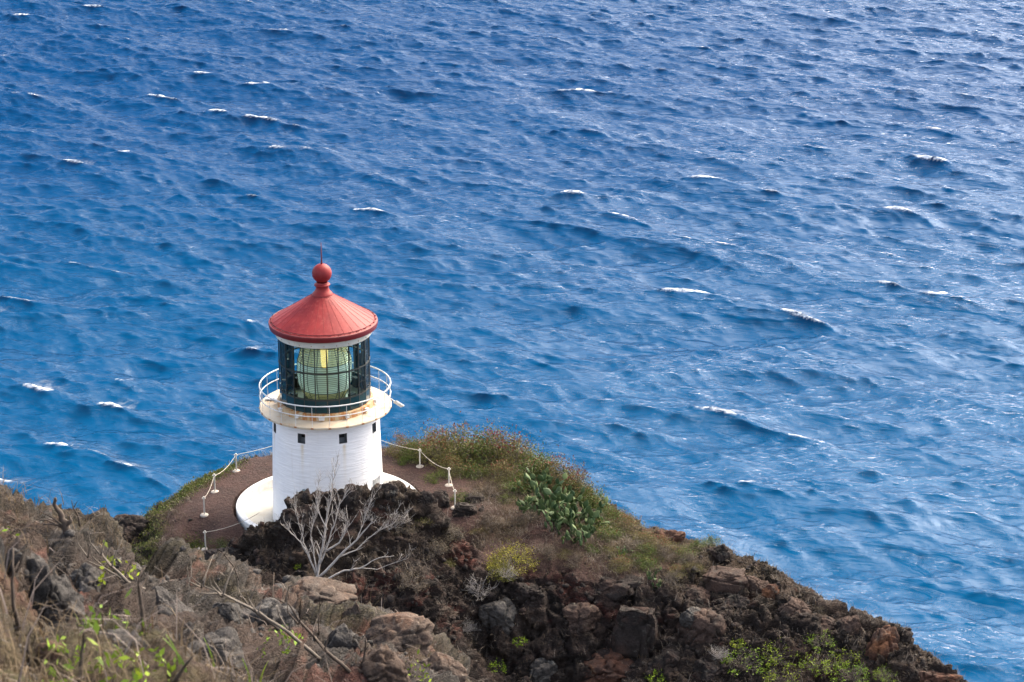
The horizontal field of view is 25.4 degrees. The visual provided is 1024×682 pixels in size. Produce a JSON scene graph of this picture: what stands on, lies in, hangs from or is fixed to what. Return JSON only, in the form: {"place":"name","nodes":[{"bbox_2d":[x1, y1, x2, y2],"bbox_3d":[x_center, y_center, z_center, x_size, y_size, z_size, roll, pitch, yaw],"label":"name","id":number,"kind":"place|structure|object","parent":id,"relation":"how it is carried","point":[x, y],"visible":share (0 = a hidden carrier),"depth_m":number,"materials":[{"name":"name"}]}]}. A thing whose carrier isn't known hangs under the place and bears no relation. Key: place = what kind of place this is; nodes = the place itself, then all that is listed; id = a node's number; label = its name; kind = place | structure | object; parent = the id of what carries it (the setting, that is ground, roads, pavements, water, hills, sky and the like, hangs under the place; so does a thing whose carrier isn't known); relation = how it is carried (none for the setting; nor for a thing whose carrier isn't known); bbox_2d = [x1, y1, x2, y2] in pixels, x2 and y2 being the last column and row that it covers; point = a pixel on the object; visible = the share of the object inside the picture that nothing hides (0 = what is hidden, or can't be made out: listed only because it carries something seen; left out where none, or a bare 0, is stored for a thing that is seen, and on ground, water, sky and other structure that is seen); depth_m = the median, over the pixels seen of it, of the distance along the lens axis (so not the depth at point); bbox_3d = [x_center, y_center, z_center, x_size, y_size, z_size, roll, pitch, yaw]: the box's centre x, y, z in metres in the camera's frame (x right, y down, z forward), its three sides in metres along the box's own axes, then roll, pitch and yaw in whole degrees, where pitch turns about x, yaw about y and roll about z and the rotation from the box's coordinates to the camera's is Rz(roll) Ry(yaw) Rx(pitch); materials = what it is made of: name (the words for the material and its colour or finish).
{"place":"outdoors","nodes":[
{"label":"outdoors","id":0,"kind":"place"},
{"bbox_2d":[0,484,471,681],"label":"hill","id":1,"kind":"structure","parent":0,"point":[171,560],"depth_m":17.28,"materials":[{"name":"stone"}]},
{"bbox_2d":[10,548,19,628],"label":"dead weed","id":2,"kind":"object","parent":1,"relation":"on","point":[16,615],"visible":0.99,"depth_m":9.66,"materials":[{"name":"brown plant"}]},
{"bbox_2d":[5,548,56,614],"bbox_3d":[-2.543,1.280,11.988,0.321,0.407,0.259,0,19,0],"label":"boulder","id":3,"kind":"object","parent":1,"relation":"on","point":[45,589],"visible":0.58,"depth_m":11.89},
{"bbox_2d":[34,640,65,661],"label":"boulder","id":4,"kind":"object","parent":1,"relation":"on","point":[53,655],"visible":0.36,"depth_m":9.22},
{"bbox_2d":[36,497,72,534],"bbox_3d":[-3.563,1.367,17.735,0.280,0.300,0.076,1,19,4],"label":"dead snag","id":5,"kind":"object","parent":1,"relation":"on","point":[64,526],"visible":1,"depth_m":17.73,"materials":[{"name":"wood"}]},
{"bbox_2d":[43,576,85,628],"bbox_3d":[-2.451,1.477,12.175,0.343,0.565,0.291,-9,21,-25],"label":"boulder","id":6,"kind":"object","parent":1,"relation":"on","point":[65,595],"visible":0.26,"depth_m":12.08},
{"bbox_2d":[42,627,97,681],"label":"sprig plant","id":7,"kind":"object","parent":1,"relation":"on","point":[67,651],"visible":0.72,"depth_m":9.10,"materials":[{"name":"green plant"}]},
{"bbox_2d":[69,562,104,592],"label":"boulder","id":8,"kind":"object","parent":1,"relation":"on","point":[87,573],"visible":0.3,"depth_m":16.56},
{"bbox_2d":[50,620,145,681],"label":"sprig plant","id":9,"kind":"object","parent":1,"relation":"on","point":[96,627],"visible":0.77,"depth_m":9.08,"materials":[{"name":"green plant"}]},
{"bbox_2d":[88,529,128,582],"bbox_3d":[-2.937,1.565,16.564,0.276,0.423,0.073,-1,19,-4],"label":"bare branch","id":10,"kind":"object","parent":1,"relation":"on","point":[122,576],"visible":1,"depth_m":16.57,"materials":[{"name":"grey plant"}]},
{"bbox_2d":[76,529,145,588],"bbox_3d":[-2.945,1.618,16.692,0.493,0.472,0.125,0,19,0],"label":"bare branch","id":11,"kind":"object","parent":1,"relation":"on","point":[111,572],"visible":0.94,"depth_m":16.68,"materials":[{"name":"grey plant"}]},
{"bbox_2d":[75,588,150,642],"bbox_3d":[-1.721,1.226,9.756,0.256,0.363,0.431,-16,25,-38],"label":"sprig plant","id":12,"kind":"object","parent":1,"relation":"on","point":[114,616],"visible":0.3,"depth_m":9.74,"materials":[{"name":"green plant"}]},
{"bbox_2d":[86,637,149,681],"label":"sprig plant","id":13,"kind":"object","parent":1,"relation":"on","point":[124,657],"visible":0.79,"depth_m":9.08,"materials":[{"name":"green plant"}]},
{"bbox_2d":[97,540,139,585],"bbox_3d":[-2.984,1.708,16.718,0.308,0.436,0.517,16,25,39],"label":"sprig plant","id":14,"kind":"object","parent":1,"relation":"on","point":[100,579],"visible":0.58,"depth_m":16.75,"materials":[{"name":"green plant"}]},
{"bbox_2d":[99,628,147,648],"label":"boulder","id":15,"kind":"object","parent":1,"relation":"on","point":[122,634],"visible":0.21,"depth_m":9.63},
{"bbox_2d":[137,570,145,630],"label":"dead weed","id":16,"kind":"object","parent":1,"relation":"on","point":[142,615],"visible":0.96,"depth_m":9.76,"materials":[{"name":"brown plant"}]},
{"bbox_2d":[118,647,175,680],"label":"sprig plant","id":17,"kind":"object","parent":1,"relation":"on","point":[172,668],"visible":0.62,"depth_m":9.30,"materials":[{"name":"green plant"}]},
{"bbox_2d":[151,586,193,615],"bbox_3d":[-2.696,2.197,17.756,0.410,0.596,0.379,-15,25,-37],"label":"boulder","id":18,"kind":"object","parent":1,"relation":"on","point":[165,596],"visible":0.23,"depth_m":17.67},
{"bbox_2d":[19,529,407,680],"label":"loose stones","id":19,"kind":"object","parent":1,"relation":"on","point":[70,532],"visible":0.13,"depth_m":17.71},
{"bbox_2d":[0,468,431,681],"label":"dry grass","id":20,"kind":"structure","parent":1,"relation":"on","point":[3,675],"depth_m":9.39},
{"bbox_2d":[187,626,247,672],"bbox_3d":[-2.007,2.130,15.197,0.481,0.386,0.351,0,19,0],"label":"boulder","id":21,"kind":"object","parent":1,"relation":"on","point":[231,642],"visible":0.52,"depth_m":15.14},
{"bbox_2d":[212,602,242,624],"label":"boulder","id":22,"kind":"object","parent":1,"relation":"on","point":[227,610],"visible":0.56,"depth_m":17.62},
{"bbox_2d":[0,470,459,681],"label":"twig litter","id":23,"kind":"object","parent":1,"relation":"on","point":[20,673],"visible":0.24,"depth_m":9.66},
{"bbox_2d":[191,562,279,630],"bbox_3d":[-2.106,1.938,17.373,0.666,0.587,0.119,-1,19,-4],"label":"bare branch","id":24,"kind":"object","parent":1,"relation":"on","point":[276,627],"visible":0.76,"depth_m":17.36,"materials":[{"name":"grey plant"}]},
{"bbox_2d":[187,554,320,660],"bbox_3d":[-1.718,1.811,15.260,0.862,0.733,0.232,0,19,0],"label":"bare branch","id":25,"kind":"object","parent":1,"relation":"on","point":[298,641],"visible":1,"depth_m":15.27,"materials":[{"name":"grey plant"}]},
{"bbox_2d":[242,597,298,626],"bbox_3d":[-1.987,2.299,18.170,0.498,0.484,0.427,10,22,26],"label":"boulder","id":26,"kind":"object","parent":1,"relation":"on","point":[268,608],"visible":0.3,"depth_m":18.09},
{"bbox_2d":[257,625,303,656],"bbox_3d":[-1.596,2.101,15.911,0.256,0.363,0.431,9,21,25],"label":"sprig plant","id":27,"kind":"object","parent":1,"relation":"on","point":[289,637],"visible":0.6,"depth_m":15.92,"materials":[{"name":"green plant"}]},
{"bbox_2d":[272,575,350,672],"bbox_3d":[-1.287,1.843,14.639,0.489,0.688,0.193,0,19,0],"label":"bare branch","id":28,"kind":"object","parent":1,"relation":"on","point":[340,663],"visible":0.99,"depth_m":14.72,"materials":[{"name":"brown plant"}]},
{"bbox_2d":[289,576,357,604],"bbox_3d":[-3.006,3.953,35.333,1.246,0.502,1.084,-6,20,-16],"label":"boulder","id":29,"kind":"object","parent":1,"relation":"on","point":[328,590],"visible":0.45,"depth_m":35.19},
{"bbox_2d":[323,623,362,652],"bbox_3d":[-2.001,3.607,26.280,0.670,0.840,0.522,0,19,0],"label":"boulder","id":30,"kind":"object","parent":1,"relation":"on","point":[341,635],"visible":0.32,"depth_m":25.99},
{"bbox_2d":[357,644,410,681],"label":"boulder","id":31,"kind":"object","parent":1,"relation":"on","point":[382,663],"visible":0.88,"depth_m":14.79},
{"bbox_2d":[362,612,434,656],"bbox_3d":[-1.470,3.916,29.546,0.878,0.669,0.829,-12,23,-31],"label":"boulder","id":32,"kind":"object","parent":1,"relation":"on","point":[400,630],"visible":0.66,"depth_m":29.41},
{"bbox_2d":[419,652,467,681],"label":"boulder","id":33,"kind":"object","parent":1,"relation":"on","point":[439,662],"visible":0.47,"depth_m":26.83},
{"bbox_2d":[0,0,1023,681],"bbox_3d":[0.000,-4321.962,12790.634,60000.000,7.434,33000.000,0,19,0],"label":"water","id":34,"kind":"structure","parent":0,"point":[746,276],"depth_m":583.44,"materials":[{"name":"liquid"}]},
{"bbox_2d":[130,442,964,681],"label":"terrain","id":35,"kind":"structure","parent":0,"point":[536,618],"depth_m":107.27,"materials":[{"name":"soil"}]},
{"bbox_2d":[113,514,148,542],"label":"boulder","id":36,"kind":"object","parent":35,"relation":"on","point":[134,525],"visible":0.46,"depth_m":114.15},
{"bbox_2d":[132,454,256,564],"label":"ground cover","id":37,"kind":"object","parent":35,"relation":"on","point":[204,478],"visible":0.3,"depth_m":116.02,"materials":[{"name":"green plant"}]},
{"bbox_2d":[203,547,240,559],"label":"rock","id":38,"kind":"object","parent":35,"relation":"on","point":[236,552],"depth_m":106.89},
{"bbox_2d":[280,504,319,528],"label":"boulder","id":39,"kind":"object","parent":35,"relation":"on","point":[288,513],"visible":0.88,"depth_m":105.67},
{"bbox_2d":[236,473,414,529],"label":"round apron","id":40,"kind":"object","parent":35,"relation":"on","point":[254,499],"visible":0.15,"depth_m":114.83,"materials":[{"name":"concrete"}]},
{"bbox_2d":[259,247,403,521],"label":"lighthouse","id":41,"kind":"object","parent":35,"relation":"on","point":[322,405],"visible":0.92,"depth_m":110.33,"materials":[{"name":"white paint"}]},
{"bbox_2d":[280,449,411,578],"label":"dead tree","id":42,"kind":"object","parent":35,"relation":"on","point":[321,558],"visible":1,"depth_m":102.88,"materials":[{"name":"grey wood"}]},
{"bbox_2d":[338,483,362,510],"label":"boulder","id":43,"kind":"object","parent":35,"relation":"on","point":[350,499],"visible":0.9,"depth_m":106.45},
{"bbox_2d":[380,483,398,499],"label":"boulder","id":44,"kind":"object","parent":35,"relation":"on","point":[392,489],"visible":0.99,"depth_m":107.10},
{"bbox_2d":[382,428,416,457],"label":"leafy shrub","id":45,"kind":"object","parent":35,"relation":"on","point":[394,448],"visible":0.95,"depth_m":119.84,"materials":[{"name":"green plant"}]},
{"bbox_2d":[390,431,433,461],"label":"leafy shrub","id":46,"kind":"object","parent":35,"relation":"on","point":[411,445],"visible":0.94,"depth_m":119.20,"materials":[{"name":"green plant"}]},
{"bbox_2d":[396,566,432,593],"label":"dry shrub","id":47,"kind":"object","parent":35,"relation":"on","point":[409,580],"visible":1,"depth_m":103.73,"materials":[{"name":"grey plant"}]},
{"bbox_2d":[397,418,461,466],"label":"leafy shrub","id":48,"kind":"object","parent":35,"relation":"on","point":[432,441],"visible":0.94,"depth_m":118.70,"materials":[{"name":"green plant"}]},
{"bbox_2d":[419,535,451,559],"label":"dry shrub","id":49,"kind":"object","parent":35,"relation":"on","point":[442,548],"visible":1,"depth_m":107.40,"materials":[{"name":"grey plant"}]},
{"bbox_2d":[432,489,449,507],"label":"boulder","id":50,"kind":"object","parent":35,"relation":"on","point":[441,496],"visible":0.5,"depth_m":113.53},
{"bbox_2d":[430,450,472,479],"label":"leafy shrub","id":51,"kind":"object","parent":35,"relation":"on","point":[453,464],"visible":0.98,"depth_m":117.43,"materials":[{"name":"green plant"}]},
{"bbox_2d":[415,411,493,472],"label":"leafy shrub","id":52,"kind":"object","parent":35,"relation":"on","point":[457,437],"visible":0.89,"depth_m":118.56,"materials":[{"name":"green plant"}]},
{"bbox_2d":[452,502,476,516],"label":"boulder","id":53,"kind":"object","parent":35,"relation":"on","point":[460,509],"visible":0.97,"depth_m":112.44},
{"bbox_2d":[455,456,492,480],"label":"leafy shrub","id":54,"kind":"object","parent":35,"relation":"on","point":[473,469],"visible":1,"depth_m":117.08,"materials":[{"name":"green plant"}]},
{"bbox_2d":[445,421,509,469],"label":"leafy shrub","id":55,"kind":"object","parent":35,"relation":"on","point":[483,448],"visible":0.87,"depth_m":118.75,"materials":[{"name":"green plant"}]},
{"bbox_2d":[459,419,533,474],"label":"leafy shrub","id":56,"kind":"object","parent":35,"relation":"on","point":[496,450],"visible":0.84,"depth_m":118.33,"materials":[{"name":"green plant"}]},
{"bbox_2d":[478,597,517,634],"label":"boulder","id":57,"kind":"object","parent":35,"relation":"on","point":[498,612],"visible":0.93,"depth_m":107.63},
{"bbox_2d":[476,453,521,484],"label":"leafy shrub","id":58,"kind":"object","parent":35,"relation":"on","point":[501,473],"visible":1,"depth_m":116.69,"materials":[{"name":"green plant"}]},
{"bbox_2d":[482,537,542,576],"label":"leafy shrub","id":59,"kind":"object","parent":35,"relation":"on","point":[513,555],"visible":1,"depth_m":109.04,"materials":[{"name":"yellow plant"}]},
{"bbox_2d":[494,476,530,497],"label":"leafy shrub","id":60,"kind":"object","parent":35,"relation":"on","point":[513,484],"visible":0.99,"depth_m":115.10,"materials":[{"name":"green plant"}]},
{"bbox_2d":[488,425,548,470],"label":"leafy shrub","id":61,"kind":"object","parent":35,"relation":"on","point":[515,444],"visible":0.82,"depth_m":118.28,"materials":[{"name":"green plant"}]},
{"bbox_2d":[513,582,541,605],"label":"boulder","id":62,"kind":"object","parent":35,"relation":"on","point":[524,592],"visible":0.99,"depth_m":107.96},
{"bbox_2d":[511,467,550,495],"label":"prickly pear","id":63,"kind":"object","parent":35,"relation":"on","point":[533,484],"visible":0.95,"depth_m":115.00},
{"bbox_2d":[516,494,548,515],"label":"prickly pear","id":64,"kind":"object","parent":35,"relation":"on","point":[519,503],"visible":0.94,"depth_m":112.48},
{"bbox_2d":[514,444,563,480],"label":"leafy shrub","id":65,"kind":"object","parent":35,"relation":"on","point":[535,460],"visible":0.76,"depth_m":117.00,"materials":[{"name":"green plant"}]},
{"bbox_2d":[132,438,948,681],"bbox_3d":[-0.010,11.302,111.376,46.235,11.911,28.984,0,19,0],"label":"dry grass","id":66,"kind":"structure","parent":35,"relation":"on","point":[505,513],"depth_m":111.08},
{"bbox_2d":[529,657,557,681],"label":"boulder","id":67,"kind":"object","parent":35,"relation":"on","point":[545,668],"visible":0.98,"depth_m":106.92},
{"bbox_2d":[132,455,967,681],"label":"loose stones","id":68,"kind":"object","parent":35,"relation":"on","point":[389,598],"visible":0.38,"depth_m":106.54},
{"bbox_2d":[535,472,567,507],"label":"prickly pear","id":69,"kind":"object","parent":35,"relation":"on","point":[554,487],"visible":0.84,"depth_m":113.93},
{"bbox_2d":[527,486,576,517],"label":"prickly pear","id":70,"kind":"object","parent":35,"relation":"on","point":[553,504],"visible":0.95,"depth_m":112.34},
{"bbox_2d":[529,445,584,491],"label":"leafy shrub","id":71,"kind":"object","parent":35,"relation":"on","point":[551,464],"visible":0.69,"depth_m":116.14,"materials":[{"name":"green plant"}]},
{"bbox_2d":[544,500,574,531],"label":"prickly pear","id":72,"kind":"object","parent":35,"relation":"on","point":[566,515],"visible":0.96,"depth_m":111.74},
{"bbox_2d":[542,506,580,529],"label":"prickly pear","id":73,"kind":"object","parent":35,"relation":"on","point":[560,521],"visible":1,"depth_m":111.30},
{"bbox_2d":[151,440,975,681],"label":"twig litter","id":74,"kind":"object","parent":35,"relation":"on","point":[585,565],"visible":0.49,"depth_m":108.85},
{"bbox_2d":[555,511,595,536],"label":"prickly pear","id":75,"kind":"object","parent":35,"relation":"on","point":[581,525],"visible":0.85,"depth_m":111.03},
{"bbox_2d":[558,519,593,545],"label":"prickly pear","id":76,"kind":"object","parent":35,"relation":"on","point":[579,538],"visible":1,"depth_m":110.14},
{"bbox_2d":[554,459,599,497],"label":"leafy shrub","id":77,"kind":"object","parent":35,"relation":"on","point":[582,476],"visible":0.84,"depth_m":115.57,"materials":[{"name":"green plant"}]},
{"bbox_2d":[561,487,599,524],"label":"prickly pear","id":78,"kind":"object","parent":35,"relation":"on","point":[568,500],"visible":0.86,"depth_m":112.64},
{"bbox_2d":[562,601,603,636],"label":"boulder","id":79,"kind":"object","parent":35,"relation":"on","point":[582,615],"visible":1,"depth_m":107.43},
{"bbox_2d":[574,480,610,507],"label":"leafy shrub","id":80,"kind":"object","parent":35,"relation":"on","point":[589,497],"visible":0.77,"depth_m":115.03,"materials":[{"name":"green plant"}]},
{"bbox_2d":[581,496,610,526],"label":"prickly pear","id":81,"kind":"object","parent":35,"relation":"on","point":[600,507],"visible":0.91,"depth_m":112.71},
{"bbox_2d":[581,647,633,681],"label":"boulder","id":82,"kind":"object","parent":35,"relation":"on","point":[611,666],"visible":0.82,"depth_m":106.36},
{"bbox_2d":[594,519,626,543],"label":"leafy shrub","id":83,"kind":"object","parent":35,"relation":"on","point":[607,532],"visible":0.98,"depth_m":111.10,"materials":[{"name":"green plant"}]},
{"bbox_2d":[605,554,634,572],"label":"leafy shrub","id":84,"kind":"object","parent":35,"relation":"on","point":[618,559],"visible":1,"depth_m":108.89,"materials":[{"name":"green plant"}]},
{"bbox_2d":[597,574,643,601],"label":"boulder","id":85,"kind":"object","parent":35,"relation":"on","point":[626,587],"visible":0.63,"depth_m":108.10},
{"bbox_2d":[610,509,648,536],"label":"leafy shrub","id":86,"kind":"object","parent":35,"relation":"on","point":[630,522],"visible":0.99,"depth_m":112.54,"materials":[{"name":"green plant"}]},
{"bbox_2d":[612,605,657,661],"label":"boulder","id":87,"kind":"object","parent":35,"relation":"on","point":[635,632],"visible":0.88,"depth_m":106.52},
{"bbox_2d":[629,528,657,547],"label":"leafy shrub","id":88,"kind":"object","parent":35,"relation":"on","point":[652,538],"visible":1,"depth_m":111.10,"materials":[{"name":"green plant"}]},
{"bbox_2d":[647,648,679,677],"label":"boulder","id":89,"kind":"object","parent":35,"relation":"on","point":[668,657],"visible":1,"depth_m":105.98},
{"bbox_2d":[654,529,685,542],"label":"boulder","id":90,"kind":"object","parent":35,"relation":"on","point":[676,536],"visible":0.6,"depth_m":112.03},
{"bbox_2d":[659,564,686,589],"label":"dry shrub","id":91,"kind":"object","parent":35,"relation":"on","point":[672,579],"visible":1,"depth_m":108.25,"materials":[{"name":"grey plant"}]},
{"bbox_2d":[679,606,706,628],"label":"boulder","id":92,"kind":"object","parent":35,"relation":"on","point":[686,619],"visible":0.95,"depth_m":106.76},
{"bbox_2d":[682,584,711,604],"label":"boulder","id":93,"kind":"object","parent":35,"relation":"on","point":[700,592],"visible":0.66,"depth_m":108.35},
{"bbox_2d":[674,608,726,651],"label":"boulder","id":94,"kind":"object","parent":35,"relation":"on","point":[705,628],"visible":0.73,"depth_m":106.36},
{"bbox_2d":[692,657,721,681],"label":"boulder","id":95,"kind":"object","parent":35,"relation":"on","point":[709,670],"visible":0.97,"depth_m":105.15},
{"bbox_2d":[706,543,730,565],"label":"boulder","id":96,"kind":"object","parent":35,"relation":"on","point":[720,554],"visible":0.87,"depth_m":110.76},
{"bbox_2d":[702,565,748,593],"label":"boulder","id":97,"kind":"object","parent":35,"relation":"on","point":[722,579],"visible":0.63,"depth_m":108.67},
{"bbox_2d":[723,594,750,609],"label":"boulder","id":98,"kind":"object","parent":35,"relation":"on","point":[739,601],"visible":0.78,"depth_m":107.74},
{"bbox_2d":[720,644,767,676],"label":"sparse bush","id":99,"kind":"object","parent":35,"relation":"on","point":[732,660],"visible":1,"depth_m":105.04,"materials":[{"name":"green plant"}]},
{"bbox_2d":[745,575,768,593],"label":"boulder","id":100,"kind":"object","parent":35,"relation":"on","point":[756,584],"visible":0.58,"depth_m":108.58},
{"bbox_2d":[761,584,779,599],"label":"boulder","id":101,"kind":"object","parent":35,"relation":"on","point":[768,590],"visible":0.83,"depth_m":107.80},
{"bbox_2d":[759,637,797,668],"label":"sparse bush","id":102,"kind":"object","parent":35,"relation":"on","point":[778,659],"visible":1,"depth_m":104.94,"materials":[{"name":"green plant"}]},
{"bbox_2d":[761,661,801,681],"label":"sparse bush","id":103,"kind":"object","parent":35,"relation":"on","point":[774,676],"visible":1,"depth_m":104.39,"materials":[{"name":"green plant"}]},
{"bbox_2d":[776,596,812,617],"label":"boulder","id":104,"kind":"object","parent":35,"relation":"on","point":[791,606],"visible":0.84,"depth_m":106.55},
{"bbox_2d":[793,648,847,678],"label":"sparse bush","id":105,"kind":"object","parent":35,"relation":"on","point":[824,662],"visible":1,"depth_m":104.39,"materials":[{"name":"green plant"}]},
{"bbox_2d":[821,615,836,632],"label":"boulder","id":106,"kind":"object","parent":35,"relation":"on","point":[827,622],"visible":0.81,"depth_m":106.05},
{"bbox_2d":[835,615,862,638],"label":"boulder","id":107,"kind":"object","parent":35,"relation":"on","point":[850,624],"visible":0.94,"depth_m":105.60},
{"bbox_2d":[830,662,868,681],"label":"sparse bush","id":108,"kind":"object","parent":35,"relation":"on","point":[857,676],"visible":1,"depth_m":103.73,"materials":[{"name":"green plant"}]},
{"bbox_2d":[864,625,899,660],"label":"boulder","id":109,"kind":"object","parent":35,"relation":"on","point":[885,639],"visible":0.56,"depth_m":104.46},
{"bbox_2d":[918,670,961,681],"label":"boulder","id":110,"kind":"object","parent":35,"relation":"on","point":[932,676],"visible":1,"depth_m":103.15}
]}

